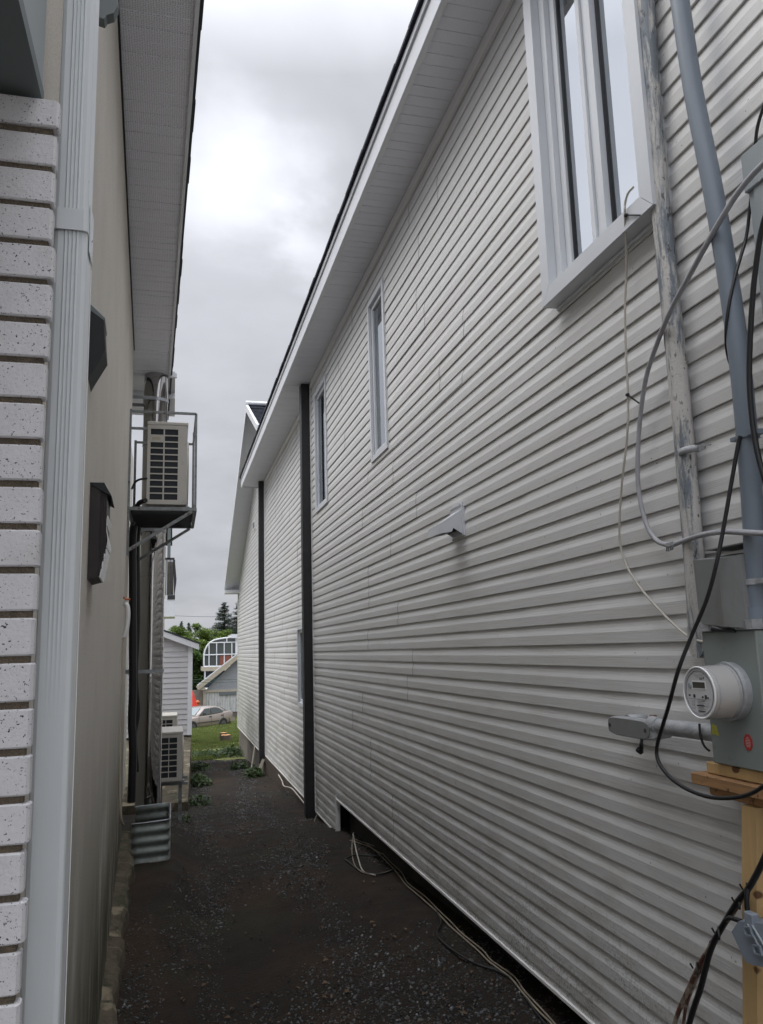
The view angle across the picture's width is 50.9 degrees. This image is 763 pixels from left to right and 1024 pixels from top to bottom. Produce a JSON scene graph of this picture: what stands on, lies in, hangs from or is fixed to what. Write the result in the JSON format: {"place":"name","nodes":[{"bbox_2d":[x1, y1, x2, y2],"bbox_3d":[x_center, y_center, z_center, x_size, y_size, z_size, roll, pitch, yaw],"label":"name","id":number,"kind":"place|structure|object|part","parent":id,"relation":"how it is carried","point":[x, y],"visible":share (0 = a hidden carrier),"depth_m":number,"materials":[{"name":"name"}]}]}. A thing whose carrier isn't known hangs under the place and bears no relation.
{"place":"outdoors","nodes":[
{"label":"outdoors","id":0,"kind":"place"},
{"bbox_2d":[162,712,177,726],"bbox_3d":[-3.583,3.691,13.457,0.340,0.587,0.710,1,-10,-14],"label":"air conditioner","id":1,"kind":"object","parent":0,"point":[169,719],"visible":0.21,"depth_m":13.17,"materials":[{"name":"beige metal"}]},
{"bbox_2d":[191,716,244,760],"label":"lawn","id":2,"kind":"structure","parent":0,"point":[235,757],"depth_m":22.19,"materials":[{"name":"green plant"}]},
{"bbox_2d":[192,706,234,727],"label":"parked car","id":3,"kind":"object","parent":2,"relation":"on","point":[208,715],"visible":0.52,"depth_m":47.94,"materials":[{"name":"beige paint"}]},
{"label":"side window","id":4,"kind":"part","parent":3,"relation":"part of","materials":[{"name":"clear glass"}]},
{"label":"side window","id":5,"kind":"part","parent":3,"relation":"part of","materials":[{"name":"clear glass"}]},
{"bbox_2d":[220,734,230,740],"bbox_3d":[-6.018,8.787,30.961,0.472,0.360,0.452,1,-10,-14],"label":"tree stump","id":6,"kind":"object","parent":2,"relation":"on","point":[225,737],"visible":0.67,"depth_m":30.81,"materials":[{"name":"brown wood"}]},
{"bbox_2d":[131,0,417,638],"label":"sky","id":7,"kind":"structure","parent":0,"point":[289,93],"materials":[{"name":"grey"}]},
{"bbox_2d":[116,712,587,1023],"bbox_3d":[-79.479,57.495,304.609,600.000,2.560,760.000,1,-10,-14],"label":"ground","id":8,"kind":"structure","parent":0,"point":[253,968],"depth_m":5.70,"materials":[{"name":"black gravel"}]},
{"bbox_2d":[0,0,61,1023],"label":"brick pier","id":9,"kind":"structure","parent":8,"relation":"on","point":[30,122],"depth_m":1.24,"materials":[{"name":"white brick"}]},
{"bbox_2d":[16,0,203,1023],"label":"stucco house","id":10,"kind":"structure","parent":8,"relation":"on","point":[147,61],"depth_m":4.59,"materials":[{"name":"beige paint"}]},
{"bbox_2d":[20,0,99,1023],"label":"downspout","id":11,"kind":"object","parent":10,"relation":"attached to","point":[43,984],"visible":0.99,"depth_m":1.31,"materials":[{"name":"white metal"}]},
{"bbox_2d":[88,305,106,391],"bbox_3d":[-1.025,-0.589,2.905,0.059,0.278,0.150,1,-10,-14],"label":"vent hood","id":12,"kind":"object","parent":10,"relation":"attached to","point":[97,353],"visible":0.97,"depth_m":2.84,"materials":[{"name":"grey plastic"}]},
{"bbox_2d":[87,482,114,584],"bbox_3d":[-1.085,0.091,3.109,0.078,0.363,0.274,1,-10,-16],"label":"louvred vent","id":13,"kind":"object","parent":10,"relation":"attached to","point":[100,524],"visible":1,"depth_m":3.00,"materials":[{"name":"brown metal"}]},
{"bbox_2d":[99,0,118,27],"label":"wall lamp","id":14,"kind":"object","parent":10,"relation":"attached to","point":[108,11],"visible":0.81,"depth_m":1.88,"materials":[{"name":"grey metal"}]},
{"bbox_2d":[118,638,124,825],"bbox_3d":[-2.187,1.857,6.800,0.049,1.562,0.128,-3,-10,8],"label":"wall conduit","id":15,"kind":"object","parent":10,"relation":"attached to","point":[120,799],"depth_m":6.71,"materials":[{"name":"beige plastic"}]},
{"bbox_2d":[122,602,129,636],"bbox_3d":[-2.202,0.928,6.916,0.066,0.305,0.042,1,-10,-14],"label":"white pipe","id":16,"kind":"object","parent":10,"relation":"attached to","point":[126,605],"visible":0.98,"depth_m":6.90,"materials":[{"name":"plastic"}]},
{"bbox_2d":[127,523,137,802],"bbox_3d":[-2.605,1.478,8.391,0.136,2.986,0.084,1,-10,-14],"label":"hose","id":17,"kind":"object","parent":10,"relation":"attached to","point":[132,742],"visible":0.85,"depth_m":8.33,"materials":[{"name":"black rubber"}]},
{"bbox_2d":[126,372,168,807],"bbox_3d":[-2.763,0.743,9.162,0.569,5.022,0.316,1,-10,-14],"label":"chimney pipe","id":18,"kind":"object","parent":10,"relation":"attached to","point":[151,649],"visible":0.73,"depth_m":8.98,"materials":[{"name":"silver metal"}]},
{"bbox_2d":[126,409,196,560],"bbox_3d":[-2.260,-0.196,8.297,0.653,1.432,1.152,1,-10,-14],"label":"steel cage","id":19,"kind":"object","parent":10,"relation":"attached to","point":[163,518],"visible":0.92,"depth_m":7.92,"materials":[{"name":"grey metal"}]},
{"bbox_2d":[136,527,140,771],"bbox_3d":[-2.592,1.322,8.527,0.093,2.779,0.048,1,-10,-14],"label":"hose","id":20,"kind":"object","parent":19,"relation":"hanging from","point":[138,621],"visible":0.54,"depth_m":8.53,"materials":[{"name":"black rubber"}]},
{"bbox_2d":[145,421,188,506],"bbox_3d":[-2.214,-0.400,8.331,0.423,0.865,0.860,1,-10,-14],"label":"air conditioner","id":21,"kind":"object","parent":19,"relation":"attached to","point":[167,464],"visible":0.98,"depth_m":7.93,"materials":[{"name":"beige metal"}]},
{"bbox_2d":[131,498,147,524],"bbox_3d":[-2.470,0.001,8.097,0.088,0.160,0.746,3,-11,-26],"label":"hose","id":22,"kind":"object","parent":21,"relation":"attached to","point":[140,502],"visible":0.62,"depth_m":7.84,"materials":[{"name":"black rubber"}]},
{"bbox_2d":[131,477,147,489],"bbox_3d":[-2.470,-0.289,8.095,0.063,0.046,0.646,4,-11,-29],"label":"hose","id":23,"kind":"object","parent":21,"relation":"attached to","point":[136,481],"visible":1,"depth_m":7.98,"materials":[{"name":"black rubber"}]},
{"bbox_2d":[131,803,170,864],"bbox_3d":[-2.275,3.276,7.940,0.359,0.590,0.933,1,-10,-14],"label":"window well","id":24,"kind":"object","parent":8,"relation":"on","point":[150,833],"depth_m":7.55,"materials":[{"name":"metal"}]},
{"bbox_2d":[132,506,176,629],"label":"balcony house","id":25,"kind":"structure","parent":8,"relation":"on","point":[169,601],"depth_m":26.19,"materials":[{"name":"paint"}]},
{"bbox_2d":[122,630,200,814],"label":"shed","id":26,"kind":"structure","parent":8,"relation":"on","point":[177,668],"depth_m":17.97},
{"bbox_2d":[161,775,187,821],"bbox_3d":[-2.753,3.826,10.539,0.380,0.596,0.570,1,-10,-14],"label":"unit stand","id":27,"kind":"object","parent":8,"relation":"on","point":[179,784],"visible":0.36,"depth_m":10.31,"materials":[{"name":"grey paint"}]},
{"bbox_2d":[161,726,183,782],"bbox_3d":[-2.790,3.216,10.655,0.328,0.643,0.810,1,-10,-14],"label":"air conditioner","id":28,"kind":"object","parent":27,"relation":"on","point":[172,760],"visible":0.94,"depth_m":10.29,"materials":[{"name":"beige metal"}]},
{"bbox_2d":[167,625,194,639],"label":"broadleaf tree","id":29,"kind":"object","parent":8,"relation":"on","point":[177,630],"visible":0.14,"depth_m":76.53,"materials":[{"name":"green plant"}]},
{"bbox_2d":[172,813,192,821],"bbox_3d":[-2.690,4.101,10.734,0.323,0.079,0.520,1,-10,-14],"label":"weed","id":30,"kind":"object","parent":8,"relation":"on","point":[187,817],"visible":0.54,"depth_m":10.77,"materials":[{"name":"green plant"}]},
{"bbox_2d":[187,623,192,637],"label":"conifer tree","id":31,"kind":"object","parent":8,"relation":"on","point":[189,627],"visible":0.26,"depth_m":107.81,"materials":[{"name":"green plant"}]},
{"bbox_2d":[192,691,196,706],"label":"closed umbrella","id":32,"kind":"object","parent":8,"relation":"on","point":[194,702],"visible":0.34,"depth_m":53.11,"materials":[{"name":"red fabric"}]},
{"bbox_2d":[192,690,202,705],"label":"wooden fence","id":33,"kind":"object","parent":8,"relation":"on","point":[198,694],"visible":0.16,"depth_m":60.03,"materials":[{"name":"beige wood"}]},
{"bbox_2d":[192,646,203,689],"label":"broadleaf tree","id":34,"kind":"object","parent":8,"relation":"on","point":[197,674],"visible":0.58,"depth_m":70.18,"materials":[{"name":"green plant"}]},
{"bbox_2d":[188,794,211,805],"bbox_3d":[-2.818,4.416,12.319,0.446,0.175,0.657,1,-10,-14],"label":"weed","id":35,"kind":"object","parent":8,"relation":"on","point":[195,801],"visible":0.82,"depth_m":12.25,"materials":[{"name":"green plant"}]},
{"bbox_2d":[190,772,212,787],"bbox_3d":[-3.553,5.168,15.445,0.625,0.286,0.968,1,-10,-14],"label":"weed","id":36,"kind":"object","parent":8,"relation":"on","point":[199,780],"visible":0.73,"depth_m":15.33,"materials":[{"name":"green plant"}]},
{"bbox_2d":[191,761,212,771],"bbox_3d":[-4.304,5.967,18.802,0.683,0.247,1.092,1,-10,-14],"label":"weed","id":37,"kind":"object","parent":8,"relation":"on","point":[197,766],"visible":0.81,"depth_m":18.66,"materials":[{"name":"green plant"}]},
{"bbox_2d":[184,623,223,653],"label":"broadleaf tree","id":38,"kind":"object","parent":8,"relation":"on","point":[205,638],"visible":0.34,"depth_m":80.55,"materials":[{"name":"green plant"}]},
{"bbox_2d":[191,749,220,756],"bbox_3d":[-5.169,7.120,23.595,1.450,0.244,2.284,1,-10,-14],"label":"weed","id":39,"kind":"object","parent":8,"relation":"on","point":[211,751],"visible":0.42,"depth_m":23.66,"materials":[{"name":"green plant"}]},
{"bbox_2d":[197,654,236,711],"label":"garage","id":40,"kind":"structure","parent":8,"relation":"on","point":[222,693],"depth_m":59.53,"materials":[{"name":"grey wood"}]},
{"bbox_2d":[201,634,236,687],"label":"sunroom","id":41,"kind":"structure","parent":8,"relation":"on","point":[217,653],"depth_m":64.80,"materials":[{"name":"white glass"}]},
{"bbox_2d":[209,629,233,637],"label":"broadleaf tree","id":42,"kind":"object","parent":8,"relation":"on","point":[226,633],"visible":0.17,"depth_m":85.13,"materials":[{"name":"green plant"}]},
{"bbox_2d":[209,602,236,636],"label":"conifer tree","id":43,"kind":"object","parent":8,"relation":"on","point":[223,625],"visible":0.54,"depth_m":87.55,"materials":[{"name":"green plant"}]},
{"bbox_2d":[213,744,242,757],"bbox_3d":[-4.234,6.867,23.042,1.331,0.381,1.996,1,-10,-14],"label":"weed","id":44,"kind":"object","parent":8,"relation":"on","point":[227,750],"visible":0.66,"depth_m":22.91,"materials":[{"name":"green plant"}]},
{"bbox_2d":[225,601,237,633],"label":"conifer tree","id":45,"kind":"object","parent":8,"relation":"on","point":[236,618],"visible":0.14,"depth_m":91.81,"materials":[{"name":"green plant"}]},
{"bbox_2d":[229,759,249,770],"bbox_3d":[-3.304,5.884,18.665,0.521,0.309,0.727,-3,-10,9],"label":"weed","id":46,"kind":"object","parent":8,"relation":"on","point":[239,764],"visible":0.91,"depth_m":18.53,"materials":[{"name":"green plant"}]},
{"bbox_2d":[241,764,264,777],"bbox_3d":[-2.608,5.245,16.228,0.496,0.299,0.690,1,-10,-14],"label":"weed","id":47,"kind":"object","parent":8,"relation":"on","point":[253,773],"visible":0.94,"depth_m":16.12,"materials":[{"name":"green plant"}]},
{"bbox_2d":[251,746,254,766],"bbox_3d":[-3.002,5.742,18.695,0.071,0.539,0.448,-2,-10,4],"label":"plank","id":48,"kind":"object","parent":8,"relation":"on","point":[252,756],"visible":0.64,"depth_m":18.65,"materials":[{"name":"beige wood"}]},
{"bbox_2d":[278,774,303,802],"bbox_3d":[-1.472,4.431,12.820,0.056,0.086,3.028,1,-10,-14],"label":"ground cable","id":49,"kind":"object","parent":8,"relation":"on","point":[290,788],"visible":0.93,"depth_m":12.66,"materials":[{"name":"white plastic"}]},
{"bbox_2d":[133,779,513,1023],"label":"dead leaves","id":50,"kind":"object","parent":8,"relation":"on","point":[346,990],"visible":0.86,"depth_m":5.33,"materials":[{"name":"brown plant"}]},
{"bbox_2d":[353,833,375,875],"bbox_3d":[-0.201,3.184,7.458,0.086,0.137,1.129,0,-10,-11],"label":"ground cable","id":51,"kind":"object","parent":8,"relation":"on","point":[358,857],"visible":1,"depth_m":7.54,"materials":[{"name":"grey plastic"}]},
{"bbox_2d":[344,854,396,874],"bbox_3d":[-0.064,3.218,7.327,0.442,0.038,0.781,1,-10,-14],"label":"ground cable","id":52,"kind":"object","parent":8,"relation":"on","point":[350,863],"visible":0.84,"depth_m":7.38,"materials":[{"name":"black plastic"}]},
{"bbox_2d":[351,832,393,873],"bbox_3d":[-0.157,3.283,7.754,0.425,0.103,1.640,1,-10,-14],"label":"ground cable","id":53,"kind":"object","parent":8,"relation":"on","point":[353,859],"visible":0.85,"depth_m":7.73,"materials":[{"name":"grey plastic"}]},
{"bbox_2d":[350,840,552,1023],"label":"ground cable","id":54,"kind":"object","parent":8,"relation":"on","point":[515,983],"visible":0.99,"depth_m":4.99,"materials":[{"name":"grey plastic"}]},
{"bbox_2d":[355,839,555,1023],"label":"ground cable","id":55,"kind":"object","parent":8,"relation":"on","point":[538,1005],"visible":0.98,"depth_m":4.89,"materials":[{"name":"grey plastic"}]},
{"bbox_2d":[435,908,546,1023],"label":"ground cable","id":56,"kind":"object","parent":8,"relation":"on","point":[495,970],"visible":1,"depth_m":4.63,"materials":[{"name":"black rubber"}]},
{"bbox_2d":[224,0,762,1023],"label":"white sided house","id":57,"kind":"structure","parent":8,"relation":"on","point":[416,704],"depth_m":4.48,"materials":[{"name":"plastic"}]},
{"bbox_2d":[297,626,302,706],"bbox_3d":[-1.155,2.351,12.231,0.136,1.215,0.860,1,-10,-14],"label":"window","id":58,"kind":"structure","parent":57,"relation":"in","point":[299,629],"depth_m":12.55,"materials":[{"name":"plastic"}]},
{"bbox_2d":[314,375,328,513],"bbox_3d":[-0.741,-0.862,10.500,0.136,1.650,0.840,1,-10,-14],"label":"window","id":59,"kind":"structure","parent":57,"relation":"in","point":[320,424],"depth_m":10.67,"materials":[{"name":"plastic"}]},
{"bbox_2d":[367,278,388,462],"bbox_3d":[0.017,-1.320,7.592,0.136,1.620,0.610,1,-10,-14],"label":"window","id":60,"kind":"structure","parent":57,"relation":"in","point":[376,325],"depth_m":7.69,"materials":[{"name":"plastic"}]},
{"bbox_2d":[428,502,465,539],"bbox_3d":[0.427,0.062,5.354,0.195,0.220,0.250,1,-10,-14],"label":"dryer vent","id":61,"kind":"object","parent":57,"relation":"attached to","point":[453,525],"visible":1,"depth_m":5.26,"materials":[{"name":"plastic"}]},
{"bbox_2d":[522,0,671,311],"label":"window","id":62,"kind":"structure","parent":57,"relation":"in","point":[590,133],"depth_m":3.73,"materials":[{"name":"plastic"}]},
{"bbox_2d":[608,714,711,753],"bbox_3d":[1.063,0.823,2.937,0.150,0.153,0.658,1,-10,-14],"label":"conduit elbow","id":63,"kind":"object","parent":57,"relation":"attached to","point":[641,727],"visible":0.9,"depth_m":2.95,"materials":[{"name":"grey metal"}]},
{"bbox_2d":[618,186,702,642],"bbox_3d":[1.027,-0.393,3.160,0.066,1.804,0.575,0,-10,-9],"label":"white cable","id":64,"kind":"object","parent":57,"relation":"hanging from","point":[624,461],"visible":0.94,"depth_m":3.31,"materials":[{"name":"white plastic"}]},
{"bbox_2d":[624,213,640,216],"bbox_3d":[0.998,-1.183,3.193,0.014,0.059,0.098,1,-10,-14],"label":"zip tie","id":65,"kind":"object","parent":64,"relation":"attached to","point":[626,214],"visible":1,"depth_m":3.20,"materials":[{"name":"black plastic"}]},
{"bbox_2d":[625,393,639,403],"bbox_3d":[1.026,-0.459,3.258,0.014,0.076,0.101,1,-10,-14],"label":"zip tie","id":66,"kind":"object","parent":64,"relation":"attached to","point":[628,395],"visible":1,"depth_m":3.27,"materials":[{"name":"black plastic"}]},
{"bbox_2d":[637,0,710,657],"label":"weathered pipe","id":67,"kind":"object","parent":57,"relation":"attached to","point":[686,448],"visible":0.88,"depth_m":2.97,"materials":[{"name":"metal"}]},
{"bbox_2d":[635,160,762,546],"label":"grey cable","id":68,"kind":"object","parent":57,"relation":"attached to","point":[756,170],"visible":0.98,"depth_m":2.86,"materials":[{"name":"grey plastic"}]},
{"bbox_2d":[666,541,675,550],"bbox_3d":[1.073,0.128,2.966,0.023,0.036,0.045,1,-10,-14],"label":"cable clamp","id":69,"kind":"object","parent":68,"relation":"attached to","point":[670,546],"visible":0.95,"depth_m":2.96,"materials":[{"name":"metal"}]},
{"bbox_2d":[693,542,749,631],"bbox_3d":[1.128,0.248,2.579,0.179,0.277,0.233,1,-10,-14],"label":"splice box","id":70,"kind":"object","parent":57,"relation":"attached to","point":[728,604],"visible":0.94,"depth_m":2.52,"materials":[{"name":"metal"}]},
{"bbox_2d":[696,619,762,771],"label":"meter box","id":71,"kind":"object","parent":57,"relation":"attached to","point":[738,743],"visible":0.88,"depth_m":2.47,"materials":[{"name":"metal"}]},
{"bbox_2d":[670,0,762,622],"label":"electrical conduit","id":72,"kind":"object","parent":71,"relation":"attached to","point":[750,480],"visible":0.79,"depth_m":2.59,"materials":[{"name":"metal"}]},
{"bbox_2d":[655,436,762,799],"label":"black cable","id":73,"kind":"object","parent":72,"relation":"attached to","point":[692,634],"visible":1,"depth_m":2.51,"materials":[{"name":"black rubber"}]},
{"bbox_2d":[724,103,762,363],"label":"black cable","id":74,"kind":"object","parent":72,"relation":"attached to","point":[744,241],"visible":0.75,"depth_m":2.58,"materials":[{"name":"black rubber"}]},
{"bbox_2d":[746,216,762,482],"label":"black cable","id":75,"kind":"object","parent":72,"relation":"attached to","point":[749,385],"visible":1,"depth_m":2.44,"materials":[{"name":"black rubber"}]},
{"bbox_2d":[683,662,752,720],"bbox_3d":[1.040,0.559,2.492,0.125,0.183,0.183,1,-10,-14],"label":"electric meter","id":76,"kind":"object","parent":71,"relation":"attached to","point":[722,690],"visible":1,"depth_m":2.44,"materials":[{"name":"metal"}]},
{"bbox_2d":[741,137,762,311],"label":"cable raceway","id":77,"kind":"object","parent":57,"relation":"attached to","point":[751,158],"visible":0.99,"depth_m":2.56,"materials":[{"name":"grey metal"}]},
{"bbox_2d":[742,804,762,1023],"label":"wooden post","id":78,"kind":"object","parent":8,"relation":"on","point":[752,852],"visible":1,"depth_m":2.41,"materials":[{"name":"brown wood"}]},
{"bbox_2d":[686,853,762,1023],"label":"black cable","id":79,"kind":"object","parent":78,"relation":"attached to","point":[750,885],"visible":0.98,"depth_m":2.54,"materials":[{"name":"black rubber"}]},
{"bbox_2d":[672,900,743,1023],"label":"brown cable","id":80,"kind":"object","parent":79,"relation":"attached to","point":[690,984],"visible":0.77,"depth_m":2.67,"materials":[{"name":"brown rubber"}]},
{"bbox_2d":[690,961,698,975],"bbox_3d":[1.020,1.490,2.618,0.026,0.034,0.048,-5,-10,22],"label":"zip tie","id":81,"kind":"object","parent":80,"relation":"attached to","point":[697,972],"visible":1,"depth_m":2.61,"materials":[{"name":"black plastic"}]},
{"bbox_2d":[682,940,710,1023],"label":"brown cable","id":82,"kind":"object","parent":80,"relation":"attached to","point":[687,1004],"visible":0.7,"depth_m":2.70,"materials":[{"name":"brown rubber"}]},
{"bbox_2d":[711,926,720,939],"bbox_3d":[1.049,1.321,2.517,0.026,0.034,0.048,-5,-10,22],"label":"zip tie","id":83,"kind":"object","parent":79,"relation":"attached to","point":[718,931],"visible":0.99,"depth_m":2.51,"materials":[{"name":"black plastic"}]},
{"bbox_2d":[731,897,740,909],"bbox_3d":[1.074,1.183,2.429,0.026,0.034,0.048,-5,-10,22],"label":"zip tie","id":84,"kind":"object","parent":79,"relation":"attached to","point":[739,905],"visible":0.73,"depth_m":2.41,"materials":[{"name":"black plastic"}]},
{"bbox_2d":[710,788,762,807],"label":"wooden board","id":85,"kind":"object","parent":78,"relation":"on","point":[747,800],"visible":0.27,"depth_m":2.49,"materials":[{"name":"brown wood"}]},
{"bbox_2d":[691,771,762,799],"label":"wooden board","id":86,"kind":"object","parent":85,"relation":"on","point":[720,782],"visible":0.73,"depth_m":2.52,"materials":[{"name":"brown wood"}]},
{"bbox_2d":[706,761,762,783],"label":"wooden board","id":87,"kind":"object","parent":86,"relation":"on","point":[748,775],"visible":0.73,"depth_m":2.51,"materials":[{"name":"brown wood"}]},
{"bbox_2d":[732,910,762,966],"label":"outdoor socket cover","id":88,"kind":"object","parent":78,"relation":"attached to","point":[747,931],"visible":1,"depth_m":2.32,"materials":[{"name":"grey plastic"}]},
{"bbox_2d":[724,915,741,922],"bbox_3d":[1.066,1.237,2.427,0.016,0.038,0.098,-1,-10,-5],"label":"black cable","id":89,"kind":"object","parent":88,"relation":"attached to","point":[728,918],"visible":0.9,"depth_m":2.43,"materials":[{"name":"black rubber"}]},
{"bbox_2d":[744,888,749,910],"bbox_3d":[1.079,1.154,2.360,0.019,0.089,0.020,6,-12,-36],"label":"black cable","id":90,"kind":"object","parent":88,"relation":"attached to","point":[747,899],"visible":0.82,"depth_m":2.36,"materials":[{"name":"black plastic"}]}
]}

